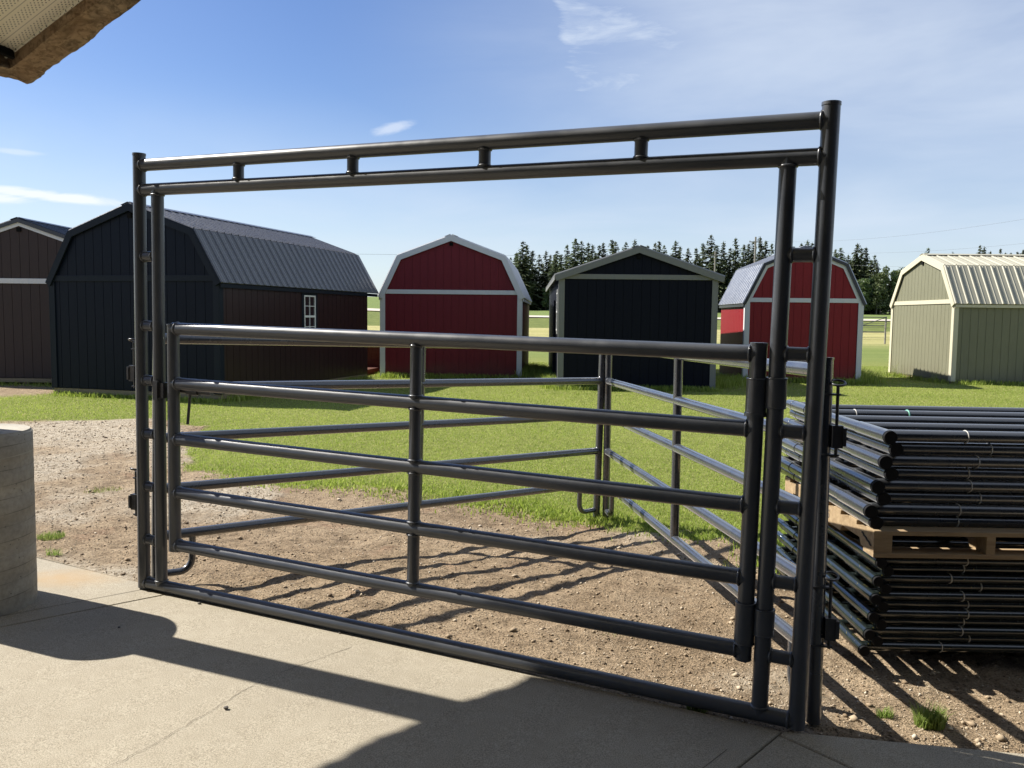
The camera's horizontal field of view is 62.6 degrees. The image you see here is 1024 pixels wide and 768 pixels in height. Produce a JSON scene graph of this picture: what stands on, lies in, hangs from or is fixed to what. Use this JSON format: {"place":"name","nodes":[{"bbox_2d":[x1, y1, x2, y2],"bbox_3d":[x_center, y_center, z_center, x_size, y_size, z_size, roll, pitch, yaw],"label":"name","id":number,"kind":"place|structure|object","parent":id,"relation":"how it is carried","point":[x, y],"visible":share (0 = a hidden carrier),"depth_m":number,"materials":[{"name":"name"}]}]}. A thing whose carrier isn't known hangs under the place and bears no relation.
{"place":"outdoors","nodes":[
{"label":"outdoors","id":0,"kind":"place"},
{"bbox_2d":[0,297,1023,753],"bbox_3d":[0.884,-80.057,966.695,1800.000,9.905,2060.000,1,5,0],"label":"ground","id":1,"kind":"structure","parent":0,"point":[874,355],"depth_m":5.79,"materials":[{"name":"soil"}]},
{"bbox_2d":[0,217,70,384],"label":"storage barn","id":2,"kind":"structure","parent":1,"relation":"on","point":[29,249],"depth_m":18.52,"materials":[{"name":"brown"}]},
{"bbox_2d":[36,530,66,540],"bbox_3d":[-3.323,1.086,6.057,0.237,0.068,0.158,1,5,0],"label":"weed","id":3,"kind":"object","parent":1,"relation":"on","point":[50,536],"visible":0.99,"depth_m":6.04,"materials":[{"name":"green plant"}]},
{"bbox_2d":[42,547,62,555],"bbox_3d":[-3.064,1.120,5.621,0.128,0.075,0.099,-2,5,-29],"label":"weed","id":4,"kind":"object","parent":1,"relation":"on","point":[54,554],"visible":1,"depth_m":5.62,"materials":[{"name":"green plant"}]},
{"bbox_2d":[84,485,123,492],"bbox_3d":[-3.814,0.981,7.858,0.367,0.061,0.270,1,5,0],"label":"weed","id":5,"kind":"object","parent":1,"relation":"on","point":[102,489],"visible":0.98,"depth_m":7.85,"materials":[{"name":"green plant"}]},
{"bbox_2d":[45,201,378,401],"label":"storage barn","id":6,"kind":"structure","parent":1,"relation":"on","point":[222,271],"depth_m":16.11,"materials":[{"name":"wood"}]},
{"bbox_2d":[304,295,315,327],"bbox_3d":[-4.414,-1.475,18.372,0.026,0.910,0.480,2,5,16],"label":"window","id":7,"kind":"structure","parent":6,"relation":"in","point":[309,301],"depth_m":18.37,"materials":[{"name":"white plastic"}]},
{"bbox_2d":[368,347,379,373],"bbox_3d":[-4.454,-0.934,24.312,2.050,1.090,4.100,1,5,8],"label":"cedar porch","id":8,"kind":"object","parent":1,"relation":"on","point":[373,359],"visible":0.09,"depth_m":24.12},
{"bbox_2d":[151,334,604,577],"bbox_3d":[-0.663,0.407,6.050,3.674,1.506,0.068,-1,5,-39],"label":"corral panel","id":9,"kind":"object","parent":1,"relation":"on","point":[191,533],"visible":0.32,"depth_m":5.74,"materials":[{"name":"paint"}]},
{"bbox_2d":[378,234,531,377],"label":"storage barn","id":10,"kind":"structure","parent":1,"relation":"on","point":[450,283],"depth_m":21.80,"materials":[{"name":"red"}]},
{"bbox_2d":[0,557,1023,767],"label":"concrete slab","id":11,"kind":"structure","parent":1,"relation":"on","point":[86,683],"depth_m":3.48,"materials":[{"name":"concrete"}]},
{"bbox_2d":[0,424,37,615],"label":"concrete pier","id":12,"kind":"structure","parent":11,"relation":"on","point":[18,572],"depth_m":4.46,"materials":[{"name":"concrete"}]},
{"bbox_2d":[3,589,142,615],"bbox_3d":[-2.993,1.226,4.107,2.450,0.016,0.004,-3,6,-41],"label":"trowel line","id":13,"kind":"object","parent":11,"relation":"on","point":[67,603],"depth_m":4.60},
{"bbox_2d":[105,647,350,767],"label":"slab crack","id":14,"kind":"object","parent":11,"relation":"on","point":[212,709],"visible":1,"depth_m":3.42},
{"bbox_2d":[126,100,841,730],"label":"bow gate","id":15,"kind":"structure","parent":11,"relation":"on","point":[766,398],"depth_m":3.74,"materials":[{"name":"metal"}]},
{"bbox_2d":[513,242,543,309],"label":"spruce tree","id":16,"kind":"object","parent":1,"relation":"on","point":[521,260],"visible":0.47,"depth_m":144.58,"materials":[{"name":"green plant"}]},
{"bbox_2d":[35,463,1023,750],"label":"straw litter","id":17,"kind":"object","parent":1,"relation":"on","point":[683,647],"visible":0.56,"depth_m":4.00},
{"bbox_2d":[523,254,535,309],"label":"spruce tree","id":18,"kind":"object","parent":1,"relation":"on","point":[529,279],"visible":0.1,"depth_m":147.32,"materials":[{"name":"green plant"}]},
{"bbox_2d":[525,281,536,306],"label":"broadleaf tree","id":19,"kind":"object","parent":1,"relation":"on","point":[530,294],"visible":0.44,"depth_m":144.02,"materials":[{"name":"green plant"}]},
{"bbox_2d":[526,245,538,304],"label":"spruce tree","id":20,"kind":"object","parent":1,"relation":"on","point":[528,252],"visible":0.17,"depth_m":149.88,"materials":[{"name":"green plant"}]},
{"bbox_2d":[529,250,544,308],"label":"spruce tree","id":21,"kind":"object","parent":1,"relation":"on","point":[533,260],"visible":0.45,"depth_m":149.35,"materials":[{"name":"green plant"}]},
{"bbox_2d":[533,256,546,301],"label":"spruce tree","id":22,"kind":"object","parent":1,"relation":"on","point":[540,267],"visible":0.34,"depth_m":151.16,"materials":[{"name":"green plant"}]},
{"bbox_2d":[537,251,550,309],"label":"spruce tree","id":23,"kind":"object","parent":1,"relation":"on","point":[547,269],"visible":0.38,"depth_m":149.72,"materials":[{"name":"green plant"}]},
{"bbox_2d":[540,287,549,309],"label":"broadleaf tree","id":24,"kind":"object","parent":1,"relation":"on","point":[545,301],"visible":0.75,"depth_m":143.17,"materials":[{"name":"green plant"}]},
{"bbox_2d":[535,254,559,309],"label":"spruce tree","id":25,"kind":"object","parent":1,"relation":"on","point":[548,278],"visible":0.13,"depth_m":147.44,"materials":[{"name":"green plant"}]},
{"bbox_2d":[542,253,560,310],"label":"spruce tree","id":26,"kind":"object","parent":1,"relation":"on","point":[554,266],"visible":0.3,"depth_m":143.18,"materials":[{"name":"green plant"}]},
{"bbox_2d":[548,254,567,307],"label":"spruce tree","id":27,"kind":"object","parent":1,"relation":"on","point":[560,263],"visible":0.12,"depth_m":145.01,"materials":[{"name":"green plant"}]},
{"bbox_2d":[562,245,570,270],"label":"spruce tree","id":28,"kind":"object","parent":1,"relation":"on","point":[567,253],"visible":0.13,"depth_m":150.77,"materials":[{"name":"green plant"}]},
{"bbox_2d":[566,238,583,267],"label":"spruce tree","id":29,"kind":"object","parent":1,"relation":"on","point":[575,248],"visible":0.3,"depth_m":144.23,"materials":[{"name":"green plant"}]},
{"bbox_2d":[570,241,590,265],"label":"spruce tree","id":30,"kind":"object","parent":1,"relation":"on","point":[583,257],"visible":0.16,"depth_m":146.96,"materials":[{"name":"green plant"}]},
{"bbox_2d":[580,242,590,262],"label":"spruce tree","id":31,"kind":"object","parent":1,"relation":"on","point":[587,249],"visible":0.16,"depth_m":151.45,"materials":[{"name":"green plant"}]},
{"bbox_2d":[588,244,597,260],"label":"spruce tree","id":32,"kind":"object","parent":1,"relation":"on","point":[592,254],"visible":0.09,"depth_m":149.55,"materials":[{"name":"green plant"}]},
{"bbox_2d":[597,245,603,257],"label":"spruce tree","id":33,"kind":"object","parent":1,"relation":"on","point":[599,252],"visible":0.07,"depth_m":150.67,"materials":[{"name":"green plant"}]},
{"bbox_2d":[599,242,607,258],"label":"spruce tree","id":34,"kind":"object","parent":1,"relation":"on","point":[604,252],"visible":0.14,"depth_m":150.92,"materials":[{"name":"green plant"}]},
{"bbox_2d":[605,240,616,253],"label":"spruce tree","id":35,"kind":"object","parent":1,"relation":"on","point":[612,244],"visible":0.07,"depth_m":153.48,"materials":[{"name":"green plant"}]},
{"bbox_2d":[610,242,619,254],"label":"spruce tree","id":36,"kind":"object","parent":1,"relation":"on","point":[615,247],"visible":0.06,"depth_m":146.67,"materials":[{"name":"green plant"}]},
{"bbox_2d":[546,245,724,388],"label":"gable shed","id":37,"kind":"structure","parent":1,"relation":"on","point":[640,293],"depth_m":18.94,"materials":[{"name":"blue"}]},
{"bbox_2d":[552,300,555,375],"bbox_3d":[1.092,-1.207,22.073,0.041,1.950,0.900,1,5,1],"label":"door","id":38,"kind":"structure","parent":37,"relation":"in","point":[554,302],"depth_m":21.67,"materials":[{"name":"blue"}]},
{"bbox_2d":[556,293,557,330],"bbox_3d":[1.087,-1.737,20.225,0.026,0.900,0.500,1,5,1],"label":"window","id":39,"kind":"structure","parent":37,"relation":"in","point":[557,293],"depth_m":20.44,"materials":[{"name":"white plastic"}]},
{"bbox_2d":[656,241,662,252],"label":"spruce tree","id":40,"kind":"object","parent":1,"relation":"on","point":[658,246],"visible":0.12,"depth_m":152.93,"materials":[{"name":"green plant"}]},
{"bbox_2d":[669,241,682,258],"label":"spruce tree","id":41,"kind":"object","parent":1,"relation":"on","point":[675,248],"visible":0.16,"depth_m":148.75,"materials":[{"name":"green plant"}]},
{"bbox_2d":[683,248,691,261],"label":"spruce tree","id":42,"kind":"object","parent":1,"relation":"on","point":[686,259],"visible":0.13,"depth_m":150.77,"materials":[{"name":"green plant"}]},
{"bbox_2d":[690,248,701,266],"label":"spruce tree","id":43,"kind":"object","parent":1,"relation":"on","point":[697,260],"visible":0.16,"depth_m":147.66,"materials":[{"name":"green plant"}]},
{"bbox_2d":[687,706,707,713],"bbox_3d":[0.788,1.358,3.579,0.131,0.103,0.141,1,5,0],"label":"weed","id":44,"kind":"object","parent":1,"relation":"on","point":[696,709],"visible":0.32,"depth_m":3.58,"materials":[{"name":"green plant"}]},
{"bbox_2d":[698,244,707,267],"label":"spruce tree","id":45,"kind":"object","parent":1,"relation":"on","point":[703,247],"visible":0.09,"depth_m":151.30,"materials":[{"name":"green plant"}]},
{"bbox_2d":[698,235,725,303],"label":"spruce tree","id":46,"kind":"object","parent":1,"relation":"on","point":[708,251],"visible":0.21,"depth_m":147.84,"materials":[{"name":"green plant"}]},
{"bbox_2d":[710,251,721,271],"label":"utility pole","id":47,"kind":"object","parent":1,"relation":"on","point":[715,255],"visible":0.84,"depth_m":128.80,"materials":[{"name":"wood"}]},
{"bbox_2d":[383,254,714,255],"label":"power line","id":48,"kind":"object","parent":47,"relation":"attached to","point":[537,255],"visible":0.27,"depth_m":132.61,"materials":[{"name":"metal"}]},
{"bbox_2d":[706,246,727,311],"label":"spruce tree","id":49,"kind":"object","parent":1,"relation":"on","point":[720,268],"visible":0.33,"depth_m":143.47,"materials":[{"name":"green plant"}]},
{"bbox_2d":[717,241,727,282],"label":"spruce tree","id":50,"kind":"object","parent":1,"relation":"on","point":[723,248],"visible":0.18,"depth_m":157.88,"materials":[{"name":"green plant"}]},
{"bbox_2d":[602,355,846,724],"bbox_3d":[1.052,0.515,5.290,0.113,1.506,3.882,0,4,-7],"label":"corral panel","id":51,"kind":"object","parent":1,"relation":"on","point":[825,628],"visible":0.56,"depth_m":4.21,"materials":[{"name":"paint"}]},
{"bbox_2d":[718,247,739,312],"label":"spruce tree","id":52,"kind":"object","parent":1,"relation":"on","point":[729,272],"visible":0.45,"depth_m":143.15,"materials":[{"name":"green plant"}]},
{"bbox_2d":[718,239,744,307],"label":"spruce tree","id":53,"kind":"object","parent":1,"relation":"on","point":[735,259],"visible":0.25,"depth_m":144.51,"materials":[{"name":"green plant"}]},
{"bbox_2d":[738,245,748,266],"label":"spruce tree","id":54,"kind":"object","parent":1,"relation":"on","point":[744,254],"visible":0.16,"depth_m":155.49,"materials":[{"name":"green plant"}]},
{"bbox_2d":[738,244,753,264],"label":"spruce tree","id":55,"kind":"object","parent":1,"relation":"on","point":[748,249],"visible":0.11,"depth_m":157.07,"materials":[{"name":"green plant"}]},
{"bbox_2d":[746,242,759,264],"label":"spruce tree","id":56,"kind":"object","parent":1,"relation":"on","point":[751,261],"visible":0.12,"depth_m":143.96,"materials":[{"name":"green plant"}]},
{"bbox_2d":[749,237,758,262],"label":"utility pole","id":57,"kind":"object","parent":1,"relation":"on","point":[755,241],"visible":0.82,"depth_m":113.78,"materials":[{"name":"wood"}]},
{"bbox_2d":[753,236,764,260],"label":"spruce tree","id":58,"kind":"object","parent":1,"relation":"on","point":[758,255],"visible":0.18,"depth_m":149.26,"materials":[{"name":"green plant"}]},
{"bbox_2d":[760,241,770,258],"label":"spruce tree","id":59,"kind":"object","parent":1,"relation":"on","point":[765,255],"visible":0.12,"depth_m":152.63,"materials":[{"name":"green plant"}]},
{"bbox_2d":[719,245,866,381],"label":"storage barn","id":60,"kind":"structure","parent":1,"relation":"on","point":[745,304],"depth_m":21.69,"materials":[{"name":"red"}]},
{"bbox_2d":[836,248,848,260],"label":"spruce tree","id":61,"kind":"object","parent":1,"relation":"on","point":[841,255],"visible":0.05,"depth_m":142.74,"materials":[{"name":"green plant"}]},
{"bbox_2d":[848,243,868,313],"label":"spruce tree","id":62,"kind":"object","parent":1,"relation":"on","point":[856,254],"visible":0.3,"depth_m":144.12,"materials":[{"name":"green plant"}]},
{"bbox_2d":[850,254,870,313],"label":"spruce tree","id":63,"kind":"object","parent":1,"relation":"on","point":[854,265],"visible":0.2,"depth_m":143.68,"materials":[{"name":"green plant"}]},
{"bbox_2d":[854,247,874,277],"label":"spruce tree","id":64,"kind":"object","parent":1,"relation":"on","point":[864,267],"visible":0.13,"depth_m":150.23,"materials":[{"name":"green plant"}]},
{"bbox_2d":[857,278,873,311],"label":"broadleaf tree","id":65,"kind":"object","parent":1,"relation":"on","point":[865,286],"visible":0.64,"depth_m":138.21,"materials":[{"name":"green plant"}]},
{"bbox_2d":[862,248,870,277],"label":"spruce tree","id":66,"kind":"object","parent":1,"relation":"on","point":[867,254],"visible":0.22,"depth_m":150.57,"materials":[{"name":"green plant"}]},
{"bbox_2d":[867,277,874,313],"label":"broadleaf tree","id":67,"kind":"object","parent":1,"relation":"on","point":[870,283],"visible":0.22,"depth_m":141.93,"materials":[{"name":"green plant"}]},
{"bbox_2d":[865,260,877,278],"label":"spruce tree","id":68,"kind":"object","parent":1,"relation":"on","point":[871,263],"visible":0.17,"depth_m":148.20,"materials":[{"name":"green plant"}]},
{"bbox_2d":[866,277,881,313],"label":"broadleaf tree","id":69,"kind":"object","parent":1,"relation":"on","point":[871,279],"visible":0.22,"depth_m":141.63,"materials":[{"name":"green plant"}]},
{"bbox_2d":[863,317,886,331],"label":"pasture gate","id":70,"kind":"structure","parent":1,"relation":"on","point":[874,321],"depth_m":54.81,"materials":[{"name":"metal"}]},
{"bbox_2d":[865,263,885,313],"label":"spruce tree","id":71,"kind":"object","parent":1,"relation":"on","point":[877,268],"visible":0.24,"depth_m":144.75,"materials":[{"name":"green plant"}]},
{"bbox_2d":[866,284,885,314],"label":"broadleaf tree","id":72,"kind":"object","parent":1,"relation":"on","point":[877,291],"visible":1,"depth_m":137.47,"materials":[{"name":"green plant"}]},
{"bbox_2d":[863,323,889,343],"bbox_3d":[24.025,-2.860,49.594,12.100,1.450,0.100,1,5,3],"label":"pasture fence","id":73,"kind":"object","parent":1,"relation":"on","point":[884,332],"visible":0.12,"depth_m":49.67,"materials":[{"name":"wood"}]},
{"bbox_2d":[871,255,881,274],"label":"spruce tree","id":74,"kind":"object","parent":1,"relation":"on","point":[874,260],"visible":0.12,"depth_m":154.43,"materials":[{"name":"green plant"}]},
{"bbox_2d":[871,270,889,314],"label":"broadleaf tree","id":75,"kind":"object","parent":1,"relation":"on","point":[880,278],"visible":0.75,"depth_m":138.26,"materials":[{"name":"green plant"}]},
{"bbox_2d":[881,301,887,313],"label":"broadleaf tree","id":76,"kind":"object","parent":1,"relation":"on","point":[884,310],"visible":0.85,"depth_m":138.97,"materials":[{"name":"green plant"}]},
{"bbox_2d":[875,704,896,718],"bbox_3d":[1.577,1.391,3.566,0.100,0.052,0.083,1,5,0],"label":"weed","id":77,"kind":"object","parent":1,"relation":"on","point":[887,714],"visible":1,"depth_m":3.56,"materials":[{"name":"green plant"}]},
{"bbox_2d":[881,266,890,308],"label":"broadleaf tree","id":78,"kind":"object","parent":1,"relation":"on","point":[888,278],"visible":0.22,"depth_m":139.78,"materials":[{"name":"green plant"}]},
{"bbox_2d":[888,270,898,314],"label":"broadleaf tree","id":79,"kind":"object","parent":1,"relation":"on","point":[894,277],"visible":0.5,"depth_m":139.74,"materials":[{"name":"green plant"}]},
{"bbox_2d":[889,267,904,276],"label":"broadleaf tree","id":80,"kind":"object","parent":1,"relation":"on","point":[898,271],"visible":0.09,"depth_m":140.99,"materials":[{"name":"green plant"}]},
{"bbox_2d":[909,699,955,730],"bbox_3d":[1.734,1.376,3.503,0.196,0.108,0.187,-1,5,-22],"label":"weed","id":81,"kind":"object","parent":1,"relation":"on","point":[927,719],"visible":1,"depth_m":3.48,"materials":[{"name":"green plant"}]},
{"bbox_2d":[888,253,1023,384],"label":"storage barn","id":82,"kind":"structure","parent":1,"relation":"on","point":[957,317],"depth_m":22.05,"materials":[{"name":"green"}]},
{"bbox_3d":[3.116,1.300,4.764,2.200,0.126,1.100,1,5,1],"label":"wooden pallet","id":83,"kind":"object","parent":1,"relation":"on","visible":0},
{"bbox_2d":[776,568,1023,655],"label":"stacked panel","id":84,"kind":"object","parent":83,"relation":"on","point":[859,646],"visible":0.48,"depth_m":4.00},
{"bbox_2d":[787,552,1023,646],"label":"stacked panel","id":85,"kind":"object","parent":84,"relation":"on","point":[877,640],"visible":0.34,"depth_m":4.01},
{"bbox_2d":[776,544,1023,639],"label":"stacked panel","id":86,"kind":"object","parent":85,"relation":"on","point":[858,624],"visible":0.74,"depth_m":4.00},
{"bbox_2d":[783,540,1023,629],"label":"stacked panel","id":87,"kind":"object","parent":86,"relation":"on","point":[881,623],"visible":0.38,"depth_m":4.01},
{"bbox_2d":[777,531,1023,622],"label":"stacked panel","id":88,"kind":"object","parent":87,"relation":"on","point":[851,596],"visible":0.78,"depth_m":3.99,"materials":[{"name":"metal"}]},
{"bbox_2d":[787,527,1023,611],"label":"stacked panel","id":89,"kind":"object","parent":88,"relation":"on","point":[883,605],"visible":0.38,"depth_m":4.00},
{"bbox_2d":[778,518,1023,604],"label":"stacked panel","id":90,"kind":"object","parent":89,"relation":"on","point":[854,580],"visible":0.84,"depth_m":3.98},
{"bbox_2d":[785,516,1023,594],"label":"stacked panel","id":91,"kind":"object","parent":90,"relation":"on","point":[886,588],"visible":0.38,"depth_m":4.00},
{"bbox_2d":[783,514,1023,586],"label":"stacked panel","id":92,"kind":"object","parent":91,"relation":"on","point":[856,563],"visible":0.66,"depth_m":3.98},
{"bbox_2d":[828,531,1023,576],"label":"stacked panel","id":93,"kind":"object","parent":92,"relation":"on","point":[888,570],"visible":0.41,"depth_m":3.99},
{"bbox_2d":[828,525,1023,568],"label":"stacked panel","id":94,"kind":"object","parent":93,"relation":"on","point":[854,544],"visible":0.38,"depth_m":4.18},
{"bbox_2d":[785,476,1023,559],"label":"wooden pallet","id":95,"kind":"object","parent":94,"relation":"on","point":[876,543],"visible":0.41,"depth_m":3.93,"materials":[{"name":"brown wood"}]},
{"bbox_2d":[781,467,1023,528],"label":"stacked panel","id":96,"kind":"object","parent":95,"relation":"on","point":[878,521],"visible":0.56,"depth_m":3.98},
{"bbox_2d":[781,456,1023,517],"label":"stacked panel","id":97,"kind":"object","parent":96,"relation":"on","point":[860,503],"visible":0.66,"depth_m":3.96,"materials":[{"name":"metal"}]},
{"bbox_2d":[782,447,1023,504],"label":"stacked panel","id":98,"kind":"object","parent":97,"relation":"on","point":[885,497],"visible":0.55,"depth_m":3.97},
{"bbox_2d":[782,438,1023,493],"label":"stacked panel","id":99,"kind":"object","parent":98,"relation":"on","point":[866,479],"visible":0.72,"depth_m":3.96,"materials":[{"name":"metal"}]},
{"bbox_2d":[831,448,1023,480],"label":"stacked panel","id":100,"kind":"object","parent":99,"relation":"on","point":[892,473],"visible":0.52,"depth_m":3.96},
{"bbox_2d":[783,418,1023,468],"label":"stacked panel","id":101,"kind":"object","parent":100,"relation":"on","point":[873,456],"visible":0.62,"depth_m":3.94,"materials":[{"name":"metal"}]},
{"bbox_2d":[789,410,1023,455],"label":"stacked panel","id":102,"kind":"object","parent":101,"relation":"on","point":[900,448],"visible":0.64,"depth_m":3.95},
{"bbox_2d":[786,399,1023,443],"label":"stacked panel","id":103,"kind":"object","parent":102,"relation":"on","point":[889,424],"visible":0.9,"depth_m":4.49,"materials":[{"name":"metal"}]},
{"bbox_3d":[3.517,-1.479,-2.854,25.000,6.900,0.350,1,5,0],"label":"shop building","id":104,"kind":"object","parent":1,"relation":"on","visible":0},
{"bbox_2d":[0,0,140,83],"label":"porch roof","id":105,"kind":"structure","parent":104,"relation":"attached to","point":[39,39],"depth_m":4.46,"materials":[{"name":"brown metal"}]},
{"bbox_2d":[0,361,1023,574],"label":"lawn grass","id":106,"kind":"structure","parent":0,"point":[538,370],"depth_m":12.00,"materials":[{"name":"plant"}]},
{"bbox_2d":[0,0,1023,310],"label":"sky","id":107,"kind":"structure","parent":0,"point":[931,92],"materials":[{"name":"blue"}]},
{"bbox_2d":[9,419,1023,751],"bbox_3d":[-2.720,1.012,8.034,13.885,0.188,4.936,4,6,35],"label":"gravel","id":108,"kind":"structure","parent":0,"point":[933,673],"depth_m":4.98,"materials":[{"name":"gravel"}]},
{"bbox_2d":[367,308,890,320],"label":"road","id":109,"kind":"structure","parent":0,"point":[372,309],"depth_m":97.77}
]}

